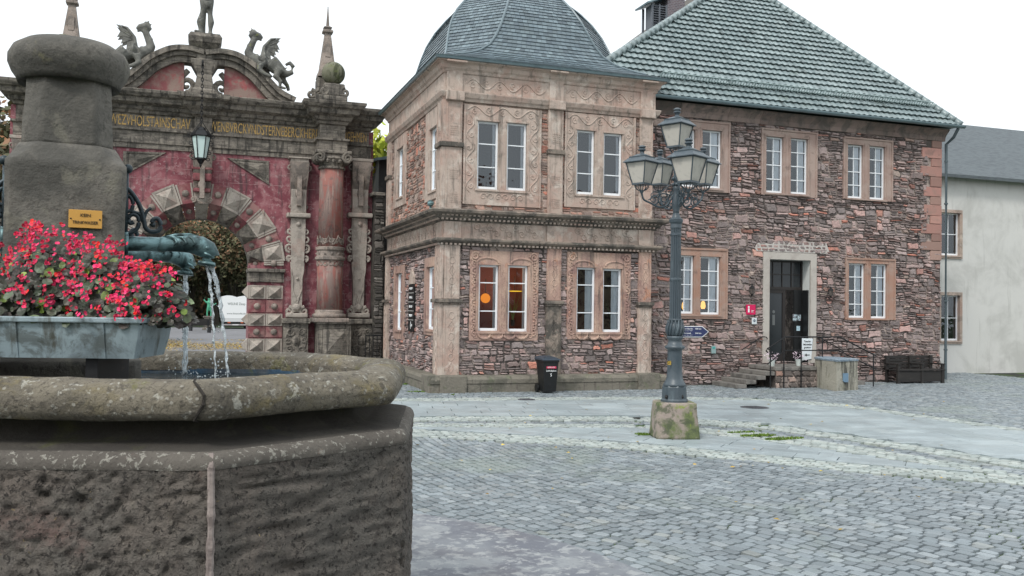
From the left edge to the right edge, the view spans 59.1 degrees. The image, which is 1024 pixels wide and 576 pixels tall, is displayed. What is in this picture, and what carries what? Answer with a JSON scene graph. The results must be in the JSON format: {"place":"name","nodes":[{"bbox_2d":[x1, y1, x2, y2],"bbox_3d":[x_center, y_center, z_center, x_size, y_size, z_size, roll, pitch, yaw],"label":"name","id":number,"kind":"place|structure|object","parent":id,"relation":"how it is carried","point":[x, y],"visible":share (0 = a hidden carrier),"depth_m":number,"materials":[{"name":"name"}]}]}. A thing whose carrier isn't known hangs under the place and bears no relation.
{"place":"outdoors","nodes":[
{"label":"outdoors","id":0,"kind":"place"},
{"bbox_2d":[165,327,245,351],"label":"park path","id":1,"kind":"structure","parent":0,"point":[237,334],"depth_m":58.08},
{"bbox_2d":[182,320,210,332],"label":"park bench","id":2,"kind":"object","parent":1,"relation":"on","point":[208,327],"visible":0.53,"depth_m":68.45,"materials":[{"name":"black metal"}]},
{"bbox_2d":[189,319,216,330],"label":"park bench","id":3,"kind":"object","parent":1,"relation":"on","point":[190,328],"visible":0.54,"depth_m":73.10,"materials":[{"name":"black metal"}]},
{"bbox_2d":[165,339,244,350],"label":"fallen leaves","id":4,"kind":"object","parent":1,"relation":"on","point":[174,344],"visible":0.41,"depth_m":47.21,"materials":[{"name":"yellow plant"}]},
{"bbox_2d":[202,298,216,329],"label":"green statue","id":5,"kind":"object","parent":1,"relation":"on","point":[208,302],"visible":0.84,"depth_m":75.85,"materials":[{"name":"metal"}]},
{"bbox_2d":[221,295,246,328],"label":"white trailer","id":6,"kind":"object","parent":1,"relation":"on","point":[234,310],"visible":0.95,"depth_m":79.94,"materials":[{"name":"white paint"}]},
{"bbox_2d":[188,287,242,321],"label":"hill","id":7,"kind":"structure","parent":0,"point":[201,310],"depth_m":114.04,"materials":[{"name":"green plant"}]},
{"bbox_2d":[162,279,246,318],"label":"wooded bank","id":8,"kind":"structure","parent":7,"relation":"on","point":[197,297],"depth_m":108.19,"materials":[{"name":"green plant"}]},
{"bbox_2d":[0,0,1023,151],"label":"sky","id":9,"kind":"structure","parent":0,"point":[966,57],"materials":[{"name":"white"}]},
{"bbox_2d":[172,322,1023,572],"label":"ground","id":10,"kind":"structure","parent":0,"point":[1020,375],"depth_m":32.34,"materials":[{"name":"grey stone"}]},
{"bbox_2d":[0,96,12,207],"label":"park tree","id":11,"kind":"object","parent":10,"relation":"on","point":[4,136],"visible":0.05,"depth_m":45.52,"materials":[{"name":"green plant"}]},
{"bbox_2d":[146,209,211,291],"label":"park tree","id":12,"kind":"object","parent":10,"relation":"on","point":[179,228],"visible":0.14,"depth_m":87.98,"materials":[{"name":"green plant"}]},
{"bbox_2d":[179,206,213,312],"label":"park tree","id":13,"kind":"object","parent":10,"relation":"on","point":[192,288],"visible":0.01,"depth_m":103.74,"materials":[{"name":"green plant"}]},
{"bbox_2d":[198,220,213,229],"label":"park tree","id":14,"kind":"object","parent":10,"relation":"on","point":[206,222],"depth_m":94.02,"materials":[{"name":"green plant"}]},
{"bbox_2d":[182,210,233,324],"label":"park tree","id":15,"kind":"object","parent":10,"relation":"on","point":[203,282],"visible":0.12,"depth_m":93.11,"materials":[{"name":"green plant"}]},
{"bbox_2d":[199,221,246,296],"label":"park tree","id":16,"kind":"object","parent":10,"relation":"on","point":[234,292],"visible":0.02,"depth_m":99.62,"materials":[{"name":"green plant"}]},
{"bbox_2d":[206,218,257,287],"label":"park tree","id":17,"kind":"object","parent":10,"relation":"on","point":[233,256],"visible":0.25,"depth_m":89.12,"materials":[{"name":"green plant"}]},
{"bbox_2d":[369,192,384,357],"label":"boundary wall","id":18,"kind":"structure","parent":10,"relation":"on","point":[377,259],"depth_m":30.69,"materials":[{"name":"stone"}]},
{"bbox_2d":[372,122,388,182],"bbox_3d":[-5.927,-1.976,36.681,5.815,9.796,6.010,0,-1,25],"label":"yellow tree","id":19,"kind":"object","parent":10,"relation":"on","point":[380,144],"visible":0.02,"depth_m":33.59,"materials":[{"name":"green plant"}]},
{"bbox_2d":[374,0,670,393],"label":"corner pavilion","id":20,"kind":"structure","parent":10,"relation":"on","point":[520,131],"depth_m":24.67,"materials":[{"name":"stone"}]},
{"bbox_2d":[370,156,386,357],"bbox_3d":[-3.782,-1.314,35.354,4.250,8.474,4.650,1,-1,-19],"label":"slate annex","id":21,"kind":"object","parent":20,"relation":"attached to","point":[379,181],"visible":0.14,"depth_m":32.98,"materials":[{"name":"stone"}]},
{"bbox_2d":[393,264,405,339],"bbox_3d":[-3.319,0.449,28.250,0.535,2.296,1.574,1,-1,-19],"label":"window","id":22,"kind":"structure","parent":20,"relation":"in","point":[399,299],"depth_m":28.45,"materials":[{"name":"beige stone"}]},
{"bbox_2d":[393,130,407,208],"bbox_3d":[-3.307,-3.682,28.472,0.535,2.244,1.781,1,-1,-19],"label":"window","id":23,"kind":"structure","parent":20,"relation":"in","point":[400,155],"depth_m":28.62,"materials":[{"name":"beige stone"}]},
{"bbox_2d":[408,268,414,330],"bbox_3d":[-2.941,0.343,26.451,0.062,1.839,0.678,1,-1,-19],"label":"sign board","id":24,"kind":"object","parent":20,"relation":"attached to","point":[411,311],"visible":1,"depth_m":26.34,"materials":[{"name":"black plastic"}]},
{"bbox_2d":[424,106,436,202],"bbox_3d":[-1.966,-3.662,24.662,0.535,2.544,1.502,1,-1,-19],"label":"window","id":25,"kind":"structure","parent":20,"relation":"in","point":[431,117],"depth_m":24.84,"materials":[{"name":"beige stone"}]},
{"bbox_2d":[423,257,438,335],"bbox_3d":[-1.967,0.249,24.424,0.535,2.155,1.590,1,-1,-19],"label":"window","id":26,"kind":"structure","parent":20,"relation":"in","point":[429,263],"depth_m":24.81,"materials":[{"name":"beige stone"}]},
{"bbox_2d":[481,279,489,302],"bbox_3d":[-0.732,0.083,24.979,0.270,0.670,0.270,1,-1,-19],"label":"pendant lamp","id":27,"kind":"object","parent":20,"relation":"hanging from","point":[485,297],"visible":1,"depth_m":24.89,"materials":[{"name":"orange glass"}]},
{"bbox_2d":[462,103,541,207],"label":"window","id":28,"kind":"structure","parent":20,"relation":"in","point":[504,149],"depth_m":24.11,"materials":[{"name":"beige stone"}]},
{"bbox_2d":[468,250,538,340],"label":"window","id":29,"kind":"structure","parent":20,"relation":"in","point":[496,267],"depth_m":24.07,"materials":[{"name":"beige stone"}]},
{"bbox_2d":[509,296,519,325],"bbox_3d":[0.030,0.615,24.533,0.357,0.821,0.244,1,-1,5],"label":"potted plant","id":30,"kind":"object","parent":20,"relation":"in","point":[512,321],"visible":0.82,"depth_m":24.48,"materials":[{"name":"green plant"}]},
{"bbox_2d":[566,252,630,339],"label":"window","id":31,"kind":"structure","parent":20,"relation":"in","point":[605,277],"depth_m":24.94,"materials":[{"name":"beige stone"}]},
{"bbox_2d":[564,111,635,209],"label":"window","id":32,"kind":"structure","parent":20,"relation":"in","point":[592,157],"depth_m":25.02,"materials":[{"name":"beige stone"}]},
{"bbox_2d":[606,304,610,327],"bbox_3d":[2.812,0.710,25.512,0.357,0.821,0.244,1,-1,5],"label":"potted plant","id":33,"kind":"object","parent":20,"relation":"in","point":[610,317],"visible":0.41,"depth_m":25.47,"materials":[{"name":"green plant"}]},
{"bbox_2d":[410,513,650,575],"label":"paving step","id":34,"kind":"object","parent":10,"relation":"on","point":[443,546],"visible":0.32,"depth_m":7.81,"materials":[{"name":"grey stone"}]},
{"bbox_2d":[0,34,413,575],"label":"market fountain","id":35,"kind":"object","parent":34,"relation":"on","point":[296,464],"visible":0.94,"depth_m":4.36,"materials":[{"name":"stone"}]},
{"bbox_2d":[68,209,101,228],"bbox_3d":[-2.458,-0.397,5.204,0.175,0.104,0.019,1,-1,-26],"label":"warning plaque","id":36,"kind":"object","parent":35,"relation":"attached to","point":[91,219],"visible":1,"depth_m":5.20,"materials":[{"name":"metal"}]},
{"bbox_2d":[0,316,170,378],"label":"flower trough","id":37,"kind":"object","parent":35,"relation":"on","point":[110,349],"visible":0.59,"depth_m":4.51,"materials":[{"name":"metal"}]},
{"bbox_2d":[0,241,34,315],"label":"begonia","id":38,"kind":"object","parent":37,"relation":"in","point":[8,305],"visible":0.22,"depth_m":4.61,"materials":[{"name":"red plant"}]},
{"bbox_2d":[0,219,94,322],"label":"begonia","id":39,"kind":"object","parent":37,"relation":"in","point":[32,274],"visible":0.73,"depth_m":4.57,"materials":[{"name":"red plant"}]},
{"bbox_2d":[46,231,137,327],"bbox_3d":[-2.157,-0.038,4.731,0.511,0.499,0.598,1,-1,-19],"label":"begonia","id":40,"kind":"object","parent":37,"relation":"in","point":[86,282],"visible":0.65,"depth_m":4.58,"materials":[{"name":"red plant"}]},
{"bbox_2d":[96,259,198,328],"bbox_3d":[-1.921,0.033,4.738,0.526,0.366,0.543,0,-2,33],"label":"begonia","id":41,"kind":"object","parent":37,"relation":"on","point":[152,298],"visible":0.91,"depth_m":4.60,"materials":[{"name":"red plant"}]},
{"bbox_2d":[168,274,197,374],"bbox_3d":[-2.303,0.247,6.348,0.204,0.725,0.206,1,-1,-19],"label":"water jet","id":42,"kind":"object","parent":35,"relation":"attached to","point":[185,331],"visible":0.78,"depth_m":6.33,"materials":[{"name":"white"}]},
{"bbox_2d":[141,372,270,378],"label":"fountain water","id":43,"kind":"structure","parent":35,"relation":"in","point":[159,375],"depth_m":6.29,"materials":[{"name":"grey liquid"}]},
{"bbox_2d":[197,265,229,377],"bbox_3d":[-1.916,0.215,5.803,0.217,0.777,0.157,1,-1,2],"label":"water jet","id":44,"kind":"object","parent":35,"relation":"attached to","point":[217,288],"visible":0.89,"depth_m":5.81,"materials":[{"name":"white"}]},
{"bbox_2d":[606,0,965,384],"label":"stone house","id":45,"kind":"structure","parent":10,"relation":"on","point":[824,148],"depth_m":28.24,"materials":[{"name":"stone"}]},
{"bbox_2d":[635,0,684,32],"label":"chimney","id":46,"kind":"object","parent":45,"relation":"on","point":[658,11],"visible":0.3,"depth_m":32.55,"materials":[{"name":"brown brick"}]},
{"bbox_2d":[672,119,730,192],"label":"window","id":47,"kind":"structure","parent":45,"relation":"in","point":[718,145],"depth_m":27.01,"materials":[{"name":"beige stone"}]},
{"bbox_2d":[700,301,705,311],"bbox_3d":[5.760,0.565,27.228,0.150,0.350,0.150,1,-1,-19],"label":"window lamp","id":48,"kind":"object","parent":45,"relation":"on","point":[702,306],"visible":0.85,"depth_m":27.18,"materials":[{"name":"yellow glass"}]},
{"bbox_2d":[681,247,727,318],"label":"window","id":49,"kind":"structure","parent":45,"relation":"in","point":[701,269],"depth_m":26.88,"materials":[{"name":"beige stone"}]},
{"bbox_2d":[711,346,715,352],"bbox_3d":[5.956,1.824,26.766,0.142,0.228,0.120,1,-1,-19],"label":"intercom box","id":50,"kind":"object","parent":45,"relation":"attached to","point":[713,349],"visible":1,"depth_m":26.71,"materials":[{"name":"green metal"}]},
{"bbox_2d":[746,305,755,314],"bbox_3d":[7.188,0.652,27.235,0.316,0.300,0.093,1,-1,-19],"label":"information sign","id":51,"kind":"object","parent":45,"relation":"attached to","point":[750,309],"visible":1,"depth_m":27.19,"materials":[{"name":"red"}]},
{"bbox_2d":[749,284,754,296],"bbox_3d":[7.193,0.078,27.148,0.248,0.418,0.175,0,-2,42],"label":"wall lantern","id":52,"kind":"object","parent":45,"relation":"attached to","point":[751,287],"depth_m":27.09,"materials":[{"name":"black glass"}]},
{"bbox_2d":[752,318,756,323],"bbox_3d":[7.307,0.996,27.278,0.170,0.194,0.081,1,-1,-19],"label":"notice sign","id":53,"kind":"object","parent":45,"relation":"attached to","point":[754,320],"visible":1,"depth_m":27.25,"materials":[{"name":"white plastic"}]},
{"bbox_2d":[742,336,767,349],"bbox_3d":[7.299,1.659,27.236,0.900,0.420,0.139,1,-1,-19],"label":"wall handrail","id":54,"kind":"object","parent":45,"relation":"attached to","point":[754,341],"depth_m":27.17,"materials":[{"name":"black metal"}]},
{"bbox_2d":[760,128,817,197],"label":"window","id":55,"kind":"structure","parent":45,"relation":"in","point":[797,176],"depth_m":27.95,"materials":[{"name":"beige stone"}]},
{"bbox_2d":[762,252,816,362],"bbox_3d":[8.309,0.618,28.316,1.947,3.382,1.320,1,-1,-19],"label":"doorway","id":56,"kind":"structure","parent":45,"relation":"in","point":[790,272],"depth_m":28.03,"materials":[{"name":"wood"}]},
{"bbox_2d":[827,286,832,298],"bbox_3d":[9.894,0.141,28.099,0.248,0.418,0.175,0,-2,42],"label":"wall lantern","id":57,"kind":"object","parent":45,"relation":"attached to","point":[830,290],"depth_m":28.05,"materials":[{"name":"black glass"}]},
{"bbox_2d":[842,136,893,201],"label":"window","id":58,"kind":"structure","parent":45,"relation":"in","point":[867,173],"depth_m":28.88,"materials":[{"name":"beige stone"}]},
{"bbox_2d":[844,257,895,319],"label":"window","id":59,"kind":"structure","parent":45,"relation":"in","point":[870,287],"depth_m":28.93,"materials":[{"name":"beige stone"}]},
{"bbox_2d":[391,400,1023,473],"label":"slab pavement","id":60,"kind":"structure","parent":0,"point":[999,443],"depth_m":17.16,"materials":[{"name":"grey stone"}]},
{"bbox_2d":[403,382,803,439],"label":"moss tufts","id":61,"kind":"object","parent":60,"relation":"on","point":[764,435],"visible":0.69,"depth_m":15.86,"materials":[{"name":"green plant"}]},
{"bbox_2d":[623,108,721,439],"bbox_3d":[2.854,-0.286,15.825,1.635,5.747,1.501,0,-2,43],"label":"street lamp","id":62,"kind":"object","parent":60,"relation":"on","point":[674,416],"visible":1,"depth_m":15.66,"materials":[{"name":"metal"}]},
{"bbox_2d":[682,326,708,336],"bbox_3d":[3.135,0.764,15.800,0.701,0.196,0.026,1,-1,-19],"label":"direction sign","id":63,"kind":"object","parent":62,"relation":"attached to","point":[696,331],"visible":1,"depth_m":15.81,"materials":[{"name":"blue metal"}]},
{"bbox_2d":[740,406,768,408],"bbox_3d":[5.536,2.727,20.607,0.640,0.029,0.640,1,-1,-19],"label":"drain cover","id":64,"kind":"object","parent":60,"relation":"on","point":[755,407],"visible":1,"depth_m":20.50,"materials":[{"name":"metal"}]},
{"bbox_2d":[393,397,1023,485],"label":"pale cobblestone bands","id":65,"kind":"object","parent":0,"point":[994,476],"visible":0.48,"depth_m":15.09,"materials":[{"name":"grey stone"}]},
{"bbox_2d":[396,372,1023,575],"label":"cobblestone pavement","id":66,"kind":"structure","parent":0,"point":[594,499],"depth_m":10.49,"materials":[{"name":"grey stone"}]},
{"bbox_2d":[0,31,384,357],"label":"stone gateway","id":67,"kind":"object","parent":66,"relation":"on","point":[284,177],"visible":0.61,"depth_m":29.76,"materials":[{"name":"red stone"}]},
{"bbox_2d":[63,0,79,36],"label":"obelisk","id":68,"kind":"object","parent":67,"relation":"on","point":[71,26],"visible":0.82,"depth_m":27.80,"materials":[{"name":"stone"}]},
{"bbox_2d":[116,21,154,67],"bbox_3d":[-12.204,-7.528,28.690,1.630,1.981,0.940,1,-1,-19],"label":"dragon statue","id":69,"kind":"object","parent":67,"relation":"on","point":[133,53],"visible":0.62,"depth_m":28.63,"materials":[{"name":"stone"}]},
{"bbox_2d":[187,60,214,167],"bbox_3d":[-9.710,-5.497,28.506,0.740,3.466,1.048,1,-1,7],"label":"hanging lantern","id":70,"kind":"object","parent":67,"relation":"hanging from","point":[201,136],"visible":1,"depth_m":28.19,"materials":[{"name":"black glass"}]},
{"bbox_2d":[194,0,213,33],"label":"knight statue","id":71,"kind":"object","parent":67,"relation":"on","point":[206,6],"visible":0.84,"depth_m":29.31,"materials":[{"name":"stone"}]},
{"bbox_2d":[244,28,294,90],"bbox_3d":[-8.095,-7.569,30.139,1.630,1.981,0.940,1,-1,-19],"label":"dragon statue","id":72,"kind":"object","parent":67,"relation":"on","point":[274,65],"visible":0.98,"depth_m":29.84,"materials":[{"name":"stone"}]},
{"bbox_2d":[316,8,334,78],"bbox_3d":[-6.245,-8.301,30.549,0.660,2.457,0.660,1,-1,-19],"label":"obelisk","id":73,"kind":"object","parent":67,"relation":"on","point":[327,55],"visible":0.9,"depth_m":30.38,"materials":[{"name":"stone"}]},
{"bbox_2d":[322,62,344,83],"bbox_3d":[-5.923,-7.111,29.953,0.770,0.770,0.770,1,-1,-19],"label":"stone ball","id":74,"kind":"object","parent":67,"relation":"on","point":[333,72],"visible":0.84,"depth_m":29.68,"materials":[{"name":"beige stone"}]},
{"bbox_2d":[365,335,382,357],"bbox_3d":[-4.587,2.182,30.159,0.649,1.234,0.040,1,-1,-19],"label":"iron fence","id":75,"kind":"object","parent":66,"relation":"on","point":[373,344],"visible":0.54,"depth_m":30.11,"materials":[{"name":"black metal"}]},
{"bbox_2d":[534,355,559,391],"bbox_3d":[0.909,2.253,23.622,0.498,0.956,0.658,1,-1,-19],"label":"wheelie bin","id":76,"kind":"object","parent":66,"relation":"on","point":[547,368],"visible":1,"depth_m":23.40,"materials":[{"name":"black plastic"}]},
{"bbox_2d":[417,401,944,529],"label":"stray leaves","id":77,"kind":"object","parent":66,"relation":"on","point":[696,464],"visible":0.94,"depth_m":12.80,"materials":[{"name":"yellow plant"}]},
{"bbox_2d":[712,364,864,388],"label":"entrance steps","id":78,"kind":"structure","parent":66,"relation":"on","point":[758,375],"depth_m":26.23,"materials":[{"name":"stone"}]},
{"bbox_2d":[764,351,778,365],"bbox_3d":[7.611,2.069,26.455,0.438,0.438,0.257,1,-1,-19],"label":"flower pot","id":79,"kind":"object","parent":78,"relation":"on","point":[773,363],"visible":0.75,"depth_m":26.39,"materials":[{"name":"grey ceramic"}]},
{"bbox_2d":[793,352,806,365],"bbox_3d":[8.496,2.090,26.765,0.425,0.435,0.269,1,-1,-19],"label":"flower pot","id":80,"kind":"object","parent":78,"relation":"on","point":[797,361],"visible":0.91,"depth_m":26.71,"materials":[{"name":"grey ceramic"}]},
{"bbox_2d":[802,338,812,359],"bbox_3d":[8.845,1.831,27.074,0.446,0.676,0.095,1,-1,-19],"label":"info board","id":81,"kind":"object","parent":78,"relation":"on","point":[807,343],"visible":1,"depth_m":27.03,"materials":[{"name":"white"}]},
{"bbox_2d":[766,336,876,388],"bbox_3d":[9.127,2.163,26.486,3.932,1.495,0.130,1,-1,-19],"label":"stair railing","id":82,"kind":"object","parent":66,"relation":"on","point":[801,350],"visible":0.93,"depth_m":26.23,"materials":[{"name":"black metal"}]},
{"bbox_2d":[814,356,858,390],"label":"stone block","id":83,"kind":"structure","parent":66,"relation":"on","point":[837,373],"depth_m":25.62,"materials":[{"name":"stone"}]},
{"bbox_2d":[884,355,945,383],"bbox_3d":[12.801,2.581,28.710,1.900,0.860,0.620,1,-1,-19],"label":"timber bench","id":84,"kind":"object","parent":66,"relation":"on","point":[910,372],"visible":1,"depth_m":28.63,"materials":[{"name":"brown wood"}]},
{"bbox_2d":[940,125,1023,372],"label":"plastered house","id":85,"kind":"structure","parent":0,"point":[985,255],"depth_m":34.62,"materials":[{"name":"paint"}]},
{"bbox_2d":[940,292,962,343],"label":"window","id":86,"kind":"structure","parent":85,"relation":"in","point":[958,300],"depth_m":34.07,"materials":[{"name":"beige stone"}]},
{"bbox_2d":[940,209,962,258],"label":"window","id":87,"kind":"structure","parent":85,"relation":"in","point":[958,214],"depth_m":34.13,"materials":[{"name":"beige stone"}]}
]}

